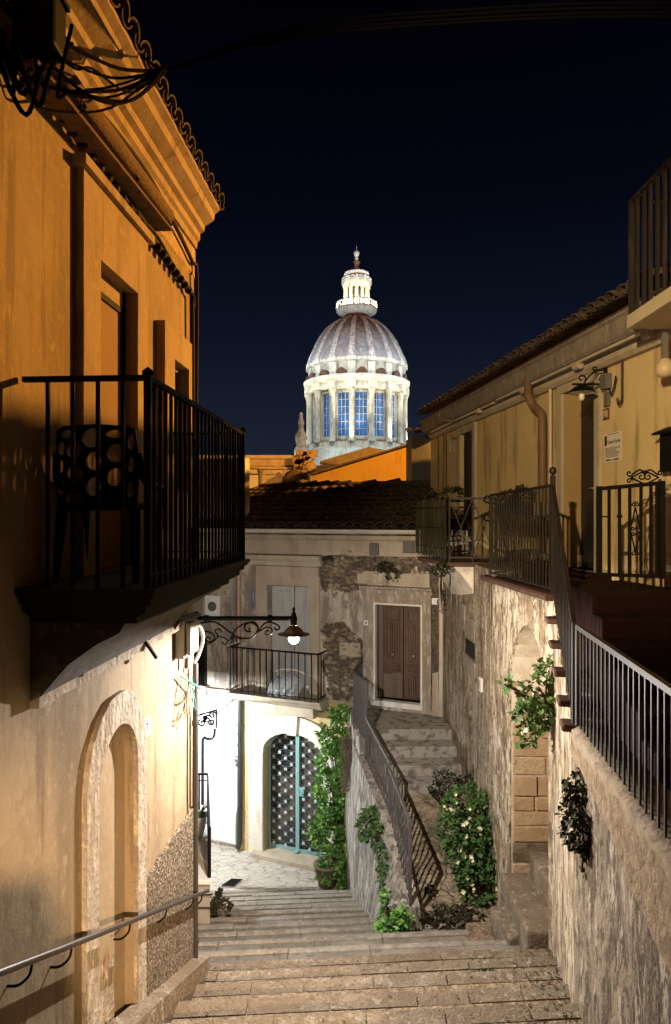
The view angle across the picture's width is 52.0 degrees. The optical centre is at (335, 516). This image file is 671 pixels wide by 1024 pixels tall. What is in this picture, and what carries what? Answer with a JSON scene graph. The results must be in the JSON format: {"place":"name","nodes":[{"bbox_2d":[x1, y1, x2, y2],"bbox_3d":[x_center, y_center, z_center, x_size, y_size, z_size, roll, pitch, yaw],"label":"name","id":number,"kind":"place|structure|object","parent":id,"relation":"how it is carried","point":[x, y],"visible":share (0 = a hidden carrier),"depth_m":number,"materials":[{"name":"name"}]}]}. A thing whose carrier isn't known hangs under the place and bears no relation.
{"place":"outdoors","nodes":[
{"label":"outdoors","id":0,"kind":"place"},
{"bbox_2d":[0,0,249,1023],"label":"corner house","id":1,"kind":"structure","parent":0,"point":[96,826],"depth_m":3.98,"materials":[{"name":"orange paint"}]},
{"bbox_2d":[12,0,69,63],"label":"junction box","id":2,"kind":"object","parent":1,"relation":"attached to","point":[50,17],"visible":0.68,"depth_m":3.15,"materials":[{"name":"black plastic"}]},
{"bbox_2d":[0,0,166,117],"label":"cable tangle","id":3,"kind":"object","parent":1,"relation":"attached to","point":[149,79],"visible":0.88,"depth_m":3.23,"materials":[{"name":"black rubber"}]},
{"bbox_2d":[12,59,174,231],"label":"cornice","id":4,"kind":"structure","parent":1,"relation":"attached to","point":[98,134],"depth_m":4.09,"materials":[{"name":"orange"}]},
{"bbox_2d":[0,0,198,558],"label":"cable bundle","id":5,"kind":"object","parent":1,"relation":"attached to","point":[159,247],"visible":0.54,"depth_m":5.61,"materials":[{"name":"black rubber"}]},
{"bbox_2d":[0,889,208,987],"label":"handrail","id":6,"kind":"object","parent":1,"relation":"attached to","point":[23,963],"visible":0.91,"depth_m":3.79,"materials":[{"name":"metal"}]},
{"bbox_2d":[51,424,163,582],"bbox_3d":[-1.245,-0.067,3.785,0.554,0.828,0.466,0,0,0],"label":"armchair","id":7,"kind":"object","parent":1,"relation":"on","point":[110,497],"visible":0.79,"depth_m":3.59,"materials":[{"name":"black plastic"}]},
{"bbox_2d":[101,274,124,567],"bbox_3d":[-1.576,-0.608,4.515,0.165,1.905,0.630,0,0,4],"label":"door","id":8,"kind":"structure","parent":1,"relation":"in","point":[112,299],"depth_m":4.63,"materials":[{"name":"brown wood"}]},
{"bbox_2d":[144,715,150,737],"bbox_3d":[-1.405,1.570,5.131,0.018,0.140,0.121,0,0,4],"label":"house number plate","id":9,"kind":"object","parent":1,"relation":"attached to","point":[147,719],"visible":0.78,"depth_m":5.14,"materials":[{"name":"white ceramic"}]},
{"bbox_2d":[175,367,179,491],"bbox_3d":[-1.401,-0.740,5.822,0.055,1.080,0.401,0,0,4],"label":"window","id":10,"kind":"structure","parent":1,"relation":"in","point":[177,372],"depth_m":5.98,"materials":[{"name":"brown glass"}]},
{"bbox_2d":[187,668,188,813],"bbox_3d":[-1.323,1.975,6.237,0.030,1.550,0.129,0,0,0],"label":"wall cable","id":11,"kind":"object","parent":1,"relation":"attached to","point":[187,749],"depth_m":6.19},
{"bbox_2d":[175,613,204,717],"bbox_3d":[-1.275,1.310,6.079,0.150,0.890,0.509,0,0,4],"label":"electrical box","id":12,"kind":"object","parent":1,"relation":"attached to","point":[186,640],"visible":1,"depth_m":5.94,"materials":[{"name":"grey plastic"}]},
{"bbox_2d":[192,663,198,957],"bbox_3d":[-1.288,2.825,6.327,0.066,2.950,0.063,0,0,0],"label":"drainpipe","id":13,"kind":"object","parent":1,"relation":"attached to","point":[195,722],"visible":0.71,"depth_m":6.30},
{"bbox_2d":[194,607,309,645],"bbox_3d":[-0.791,1.052,6.500,1.098,0.397,0.304,0,0,0],"label":"street lamp","id":14,"kind":"object","parent":1,"relation":"attached to","point":[293,629],"visible":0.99,"depth_m":6.49,"materials":[{"name":"black metal"}]},
{"bbox_2d":[142,1,670,69],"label":"overhead cable","id":15,"kind":"object","parent":1,"relation":"attached to","point":[254,41],"visible":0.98,"depth_m":3.80,"materials":[{"name":"black rubber"}]},
{"bbox_2d":[203,450,317,487],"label":"orange lit facade","id":16,"kind":"structure","parent":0,"point":[293,462],"depth_m":25.93,"materials":[{"name":"paint"}]},
{"bbox_2d":[250,469,257,487],"bbox_3d":[-3.080,-1.034,25.950,0.440,1.560,0.100,0,0,0],"label":"blind window","id":17,"kind":"structure","parent":16,"relation":"in","point":[253,478],"depth_m":25.93,"materials":[{"name":"paint"}]},
{"bbox_2d":[257,469,262,485],"bbox_3d":[-2.406,-1.040,22.000,0.200,0.980,0.190,0,0,0],"label":"roof post","id":18,"kind":"object","parent":16,"relation":"attached to","point":[259,471],"visible":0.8,"depth_m":21.95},
{"bbox_2d":[250,456,307,471],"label":"facade cables","id":19,"kind":"object","parent":16,"relation":"attached to","point":[301,469],"visible":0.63,"depth_m":25.29,"materials":[{"name":"black rubber"}]},
{"bbox_2d":[210,842,338,890],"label":"courtyard paving","id":20,"kind":"structure","parent":0,"point":[235,863],"depth_m":13.04,"materials":[{"name":"white stone"}]},
{"bbox_2d":[194,458,249,846],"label":"whitewashed house","id":21,"kind":"structure","parent":20,"relation":"on","point":[220,748],"depth_m":14.22,"materials":[{"name":"white paint"}]},
{"bbox_2d":[194,636,209,694],"bbox_3d":[-2.862,3.098,14.345,0.469,1.182,0.148,0,0,23],"label":"window","id":22,"kind":"structure","parent":21,"relation":"in","point":[202,661],"depth_m":14.33,"materials":[{"name":"black glass"}]},
{"bbox_2d":[201,728,215,804],"bbox_3d":[-2.323,4.583,12.600,0.276,1.387,0.056,0,0,0],"label":"swan neck pipe","id":23,"kind":"object","parent":21,"relation":"attached to","point":[212,737],"visible":1,"depth_m":12.58,"materials":[{"name":"metal"}]},
{"bbox_2d":[221,878,242,886],"bbox_3d":[-1.905,6.728,12.658,0.252,0.013,0.390,0,0,24],"label":"drain grate","id":24,"kind":"object","parent":20,"relation":"on","point":[232,882],"visible":1,"depth_m":12.63,"materials":[{"name":"black metal"}]},
{"bbox_2d":[313,843,346,889],"bbox_3d":[-0.071,6.356,12.548,0.692,0.853,0.588,0,0,0],"label":"potted shrub","id":25,"kind":"object","parent":20,"relation":"on","point":[330,870],"visible":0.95,"depth_m":12.41,"materials":[{"name":"green plant"}]},
{"bbox_2d":[203,478,470,871],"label":"weathered house","id":26,"kind":"structure","parent":20,"relation":"on","point":[313,562],"depth_m":13.32,"materials":[{"name":"grey paint"}]},
{"bbox_2d":[198,699,233,727],"bbox_3d":[-2.471,3.667,13.035,2.252,0.414,1.084,0,0,-39],"label":"bracket lamp","id":27,"kind":"object","parent":26,"relation":"attached to","point":[214,712],"visible":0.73,"depth_m":12.59,"materials":[{"name":"black metal"}]},
{"bbox_2d":[199,577,236,843],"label":"service cables","id":28,"kind":"object","parent":26,"relation":"attached to","point":[234,590],"visible":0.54,"depth_m":14.04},
{"bbox_2d":[267,668,305,698],"bbox_3d":[-0.954,3.216,13.305,0.736,0.507,0.315,0,0,23],"label":"covered chair","id":29,"kind":"object","parent":26,"relation":"on","point":[288,684],"visible":0.86,"depth_m":13.27,"materials":[{"name":"white fabric"}]},
{"bbox_2d":[305,703,349,854],"bbox_3d":[-0.110,4.919,12.741,0.903,2.876,0.671,0,0,0],"label":"climbing ivy","id":30,"kind":"object","parent":26,"relation":"attached to","point":[321,824],"visible":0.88,"depth_m":12.71,"materials":[{"name":"green plant"}]},
{"bbox_2d":[369,543,379,573],"bbox_3d":[0.937,0.773,12.673,0.656,0.584,0.112,0,0,23],"label":"wall junction box","id":31,"kind":"object","parent":26,"relation":"attached to","point":[374,549],"visible":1,"depth_m":12.72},
{"bbox_2d":[376,560,401,581],"bbox_3d":[0.970,1.017,12.641,0.514,0.420,0.273,0,0,7],"label":"wall fern","id":32,"kind":"object","parent":26,"relation":"attached to","point":[390,568],"depth_m":12.60,"materials":[{"name":"green plant"}]},
{"bbox_2d":[383,605,403,698],"bbox_3d":[1.074,2.510,12.865,0.394,1.757,0.099,0,0,23],"label":"door","id":33,"kind":"structure","parent":26,"relation":"in","point":[393,615],"depth_m":12.85,"materials":[{"name":"brown wood"}]},
{"bbox_2d":[403,540,414,552],"bbox_3d":[1.334,0.547,12.504,0.212,0.244,0.112,0,0,23],"label":"wall junction box","id":34,"kind":"object","parent":26,"relation":"attached to","point":[408,546],"visible":0.9,"depth_m":12.46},
{"bbox_2d":[404,606,419,699],"bbox_3d":[1.446,2.510,12.704,0.384,1.757,0.102,0,0,23],"label":"door","id":35,"kind":"structure","parent":26,"relation":"in","point":[411,613],"depth_m":12.72,"materials":[{"name":"brown wood"}]},
{"bbox_2d":[405,427,430,480],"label":"dark grey tower","id":36,"kind":"structure","parent":26,"relation":"on","point":[418,457],"depth_m":15.20,"materials":[{"name":"paint"}]},
{"bbox_2d":[432,598,438,604],"bbox_3d":[1.806,1.527,12.355,0.162,0.116,0.016,0,0,23],"label":"house number plate","id":37,"kind":"object","parent":26,"relation":"attached to","point":[435,601],"visible":0.76,"depth_m":12.35,"materials":[{"name":"white"}]},
{"bbox_2d":[345,727,421,931],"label":"retaining wall","id":38,"kind":"structure","parent":20,"relation":"on","point":[363,792],"depth_m":10.11,"materials":[{"name":"grey stone"}]},
{"bbox_2d":[339,735,351,794],"bbox_3d":[0.205,4.355,12.037,0.299,1.084,0.462,0,0,0],"label":"dry creeper","id":39,"kind":"object","parent":38,"relation":"hanging from","point":[346,746],"visible":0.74,"depth_m":11.97,"materials":[{"name":"brown plant"}]},
{"bbox_2d":[353,804,388,894],"bbox_3d":[0.509,4.566,9.508,0.517,0.869,1.067,0,0,0],"label":"wall ivy","id":40,"kind":"object","parent":38,"relation":"attached to","point":[372,830],"depth_m":9.59,"materials":[{"name":"green plant"}]},
{"bbox_2d":[353,656,411,905],"bbox_3d":[0.582,3.789,10.681,0.304,2.391,4.444,0,0,-5],"label":"ramp railing","id":41,"kind":"object","parent":38,"relation":"on","point":[393,795],"visible":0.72,"depth_m":9.84,"materials":[{"name":"metal"}]},
{"bbox_2d":[372,888,415,933],"bbox_3d":[0.706,4.797,8.286,0.503,0.553,0.439,0,0,16],"label":"plant","id":42,"kind":"object","parent":38,"relation":"attached to","point":[396,915],"visible":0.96,"depth_m":8.28,"materials":[{"name":"green plant"}]},
{"bbox_2d":[316,447,383,470],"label":"roof","id":43,"kind":"structure","parent":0,"point":[344,458],"depth_m":21.59,"materials":[{"name":"tile"}]},
{"bbox_2d":[294,246,409,465],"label":"domed church","id":44,"kind":"structure","parent":0,"point":[356,383],"depth_m":84.95,"materials":[{"name":"stone"}]},
{"bbox_2d":[324,394,329,436],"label":"window","id":45,"kind":"structure","parent":44,"relation":"in","point":[327,396],"depth_m":85.89,"materials":[{"name":"glass"}]},
{"bbox_2d":[338,392,348,435],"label":"window","id":46,"kind":"structure","parent":44,"relation":"in","point":[343,397],"depth_m":84.70,"materials":[{"name":"glass"}]},
{"bbox_2d":[355,392,366,434],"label":"window","id":47,"kind":"structure","parent":44,"relation":"in","point":[360,397],"depth_m":84.44,"materials":[{"name":"glass"}]},
{"bbox_2d":[374,393,382,435],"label":"window","id":48,"kind":"structure","parent":44,"relation":"in","point":[378,397],"depth_m":85.04,"materials":[{"name":"glass"}]},
{"bbox_2d":[392,395,394,436],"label":"window","id":49,"kind":"structure","parent":44,"relation":"in","point":[393,402],"depth_m":86.65,"materials":[{"name":"glass"}]},
{"bbox_2d":[308,444,405,481],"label":"ochre gable house","id":50,"kind":"structure","parent":0,"point":[388,464],"depth_m":19.00,"materials":[{"name":"paint"}]},
{"bbox_2d":[198,888,520,963],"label":"stairs","id":51,"kind":"structure","parent":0,"point":[236,959],"depth_m":7.93,"materials":[{"name":"grey stone"}]},
{"bbox_2d":[198,809,212,924],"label":"side steps","id":52,"kind":"structure","parent":51,"relation":"on","point":[204,883],"depth_m":9.02,"materials":[{"name":"beige stone"}]},
{"bbox_2d":[198,803,206,838],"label":"potted agave","id":53,"kind":"object","parent":52,"relation":"on","point":[202,814],"visible":0.39,"depth_m":10.14,"materials":[{"name":"green plant"}]},
{"bbox_2d":[198,773,210,877],"bbox_3d":[-2.040,4.418,10.250,0.875,0.665,2.416,0,0,-37],"label":"side railing","id":54,"kind":"object","parent":52,"relation":"on","point":[208,834],"visible":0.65,"depth_m":9.78,"materials":[{"name":"black metal"}]},
{"bbox_2d":[210,887,233,917],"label":"step weeds","id":55,"kind":"object","parent":52,"relation":"on","point":[216,902],"visible":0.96,"depth_m":9.71,"materials":[{"name":"green plant"}]},
{"bbox_2d":[198,886,507,957],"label":"stair nosings","id":56,"kind":"object","parent":51,"relation":"on","point":[281,907],"visible":0.28,"depth_m":8.83,"materials":[{"name":"grey stone"}]},
{"bbox_2d":[465,852,547,950],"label":"niche steps","id":57,"kind":"structure","parent":51,"relation":"on","point":[519,917],"depth_m":7.79,"materials":[{"name":"stone"}]},
{"bbox_2d":[480,575,555,951],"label":"terrace wall","id":58,"kind":"structure","parent":51,"relation":"on","point":[522,779],"depth_m":8.31,"materials":[{"name":"stone"}]},
{"bbox_2d":[483,467,556,593],"bbox_3d":[2.124,0.140,8.284,0.268,1.290,2.647,0,0,0],"label":"terrace railing","id":59,"kind":"object","parent":58,"relation":"on","point":[552,472],"visible":1,"depth_m":7.91,"materials":[{"name":"black metal"}]},
{"bbox_2d":[494,484,547,515],"bbox_3d":[2.225,-0.193,8.451,0.326,0.386,1.388,0,0,-3],"label":"planter","id":60,"kind":"object","parent":59,"relation":"hanging from","point":[517,488],"visible":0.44,"depth_m":8.12,"materials":[{"name":"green plant"}]},
{"bbox_2d":[417,262,670,890],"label":"terrace house","id":61,"kind":"structure","parent":51,"relation":"on","point":[519,416],"depth_m":8.81,"materials":[{"name":"paint"}]},
{"bbox_2d":[415,497,445,558],"bbox_3d":[1.469,0.175,10.714,0.037,0.909,1.479,0,0,-10],"label":"bamboo screen","id":62,"kind":"object","parent":61,"relation":"attached to","point":[430,526],"visible":1,"depth_m":10.64,"materials":[{"name":"brown wood"}]},
{"bbox_2d":[429,562,450,612],"bbox_3d":[1.730,1.187,10.952,0.317,1.054,2.285,0,0,12],"label":"cove plant","id":63,"kind":"object","parent":61,"relation":"attached to","point":[442,568],"visible":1,"depth_m":9.97,"materials":[{"name":"green plant"}]},
{"bbox_2d":[423,485,464,502],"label":"balcony grass","id":64,"kind":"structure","parent":61,"relation":"on","point":[431,494],"depth_m":10.39,"materials":[{"name":"green plant"}]},
{"bbox_2d":[564,389,593,568],"bbox_3d":[2.981,-0.440,8.042,0.270,2.120,0.801,0,0,-7],"label":"door","id":65,"kind":"structure","parent":61,"relation":"in","point":[578,415],"depth_m":8.42,"materials":[{"name":"black paint"}]},
{"bbox_2d":[567,366,611,406],"bbox_3d":[2.721,-1.398,7.420,0.436,0.437,0.300,0,0,0],"label":"wall lamp","id":66,"kind":"object","parent":61,"relation":"attached to","point":[582,390],"visible":0.99,"depth_m":7.38,"materials":[{"name":"black metal"}]},
{"bbox_2d":[608,376,616,394],"bbox_3d":[2.902,-1.367,7.223,0.024,0.190,0.168,0,0,-4],"label":"cable loop","id":67,"kind":"object","parent":66,"relation":"attached to","point":[610,392],"visible":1,"depth_m":7.18,"materials":[{"name":"black rubber"}]},
{"bbox_2d":[603,408,609,419],"bbox_3d":[2.914,-1.101,7.420,0.022,0.121,0.112,0,0,-7],"label":"number tile","id":68,"kind":"object","parent":61,"relation":"attached to","point":[606,413],"visible":1,"depth_m":7.39,"materials":[{"name":"ceramic"}]},
{"bbox_2d":[604,430,621,462],"bbox_3d":[2.937,-0.734,7.291,0.006,0.310,0.344,0,0,-7],"label":"poster","id":69,"kind":"object","parent":61,"relation":"attached to","point":[612,446],"visible":1,"depth_m":7.28,"materials":[{"name":"paper"}]},
{"bbox_2d":[616,360,622,405],"bbox_3d":[2.916,-1.379,7.065,0.023,0.483,0.088,0,0,-18],"label":"hanging hook","id":70,"kind":"object","parent":61,"relation":"hanging from","point":[618,403],"visible":1,"depth_m":7.03,"materials":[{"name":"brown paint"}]},
{"bbox_2d":[159,948,591,1023],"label":"stair slabs","id":71,"kind":"structure","parent":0,"point":[414,977],"depth_m":5.67,"materials":[{"name":"stone"}]},
{"bbox_2d":[171,955,582,1023],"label":"stair treads","id":72,"kind":"object","parent":71,"relation":"on","point":[432,989],"visible":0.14,"depth_m":5.95,"materials":[{"name":"beige stone"}]},
{"bbox_2d":[205,947,573,1023],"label":"leaf litter","id":73,"kind":"object","parent":71,"relation":"on","point":[564,1000],"visible":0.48,"depth_m":5.69,"materials":[{"name":"brown plant"}]},
{"bbox_2d":[473,968,494,971],"bbox_3d":[1.343,4.153,6.254,0.237,0.087,0.117,0,0,0],"label":"moss patch","id":74,"kind":"object","parent":71,"relation":"on","point":[485,969],"visible":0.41,"depth_m":6.27,"materials":[{"name":"green plant"}]},
{"bbox_2d":[545,600,604,1002],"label":"stair wall","id":75,"kind":"structure","parent":71,"relation":"on","point":[563,892],"depth_m":6.12,"materials":[{"name":"stone"}]},
{"bbox_2d":[495,654,555,748],"bbox_3d":[1.963,1.852,6.839,0.647,0.953,0.507,0,0,-24],"label":"hanging caper","id":76,"kind":"object","parent":75,"relation":"hanging from","point":[537,708],"visible":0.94,"depth_m":6.83,"materials":[{"name":"green plant"}]},
{"bbox_2d":[551,485,576,723],"bbox_3d":[2.021,0.647,6.140,0.040,1.922,1.718,0,0,12],"label":"stair railing","id":77,"kind":"object","parent":75,"relation":"on","point":[564,606],"visible":0.98,"depth_m":5.97,"materials":[{"name":"black metal"}]},
{"bbox_2d":[570,723,670,1023],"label":"parapet wall","id":78,"kind":"structure","parent":71,"relation":"on","point":[622,932],"depth_m":4.12,"materials":[{"name":"beige stone"}]},
{"bbox_2d":[554,767,591,877],"bbox_3d":[1.779,2.219,4.963,0.359,0.770,0.412,0,0,0],"label":"drooping caper","id":79,"kind":"object","parent":78,"relation":"hanging from","point":[574,804],"visible":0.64,"depth_m":4.92,"materials":[{"name":"green plant"}]},
{"bbox_2d":[575,624,670,836],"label":"parapet railing","id":80,"kind":"object","parent":78,"relation":"on","point":[659,682],"visible":1,"depth_m":4.11,"materials":[{"name":"metal"}]},
{"bbox_2d":[128,0,670,454],"label":"sky","id":81,"kind":"structure","parent":0,"point":[483,178],"materials":[{"name":"blue"}]},
{"bbox_2d":[349,706,451,768],"bbox_3d":[1.344,4.790,11.839,2.927,2.420,1.333,0,0,23],"label":"landing","id":82,"kind":"object","parent":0,"point":[377,714],"visible":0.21,"depth_m":12.31,"materials":[{"name":"grey stone"}]},
{"bbox_2d":[364,719,466,794],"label":"landing steps","id":83,"kind":"structure","parent":82,"relation":"on","point":[417,758],"depth_m":11.18,"materials":[{"name":"grey stone"}]},
{"bbox_2d":[399,792,496,928],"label":"ramp path","id":84,"kind":"structure","parent":0,"point":[430,866],"depth_m":9.38,"materials":[{"name":"stone"}]},
{"bbox_2d":[418,884,480,923],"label":"ground weeds","id":85,"kind":"object","parent":84,"relation":"on","point":[462,908],"visible":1,"depth_m":8.55,"materials":[{"name":"green plant"}]},
{"bbox_2d":[427,769,473,802],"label":"dark weeds","id":86,"kind":"object","parent":84,"relation":"on","point":[441,783],"visible":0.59,"depth_m":10.24,"materials":[{"name":"green plant"}]},
{"bbox_2d":[433,780,496,906],"bbox_3d":[1.800,4.347,9.192,0.987,1.443,0.934,0,0,0],"label":"flowering shrub","id":87,"kind":"object","parent":84,"relation":"on","point":[474,870],"visible":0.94,"depth_m":9.05,"materials":[{"name":"green plant"}]},
{"bbox_2d":[520,573,547,585],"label":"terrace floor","id":88,"kind":"structure","parent":0,"point":[531,579],"depth_m":8.78,"materials":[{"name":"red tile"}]},
{"bbox_2d":[507,549,547,583],"bbox_3d":[2.393,0.607,8.548,0.319,0.387,0.953,0,0,-4],"label":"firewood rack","id":89,"kind":"object","parent":88,"relation":"on","point":[531,559],"visible":0.32,"depth_m":8.21,"materials":[{"name":"metal"}]},
{"bbox_2d":[570,580,670,784],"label":"terrace steps","id":90,"kind":"structure","parent":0,"point":[632,620],"depth_m":5.51,"materials":[{"name":"tile"}]},
{"bbox_2d":[627,156,670,328],"bbox_3d":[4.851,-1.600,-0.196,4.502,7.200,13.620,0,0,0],"label":"balcony","id":91,"kind":"structure","parent":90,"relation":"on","point":[653,313],"depth_m":5.82,"materials":[{"name":"paint"}]},
{"bbox_2d":[651,426,670,471],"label":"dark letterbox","id":92,"kind":"object","parent":91,"relation":"attached to","point":[665,448],"visible":1,"depth_m":6.21,"materials":[{"name":"black metal"}]},
{"bbox_2d":[655,333,670,377],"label":"wall spotlight","id":93,"kind":"object","parent":91,"relation":"attached to","point":[663,367],"depth_m":6.08,"materials":[{"name":"glass"}]},
{"bbox_2d":[596,469,665,578],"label":"garden gate","id":94,"kind":"structure","parent":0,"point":[659,484],"depth_m":5.94,"materials":[{"name":"black metal"}]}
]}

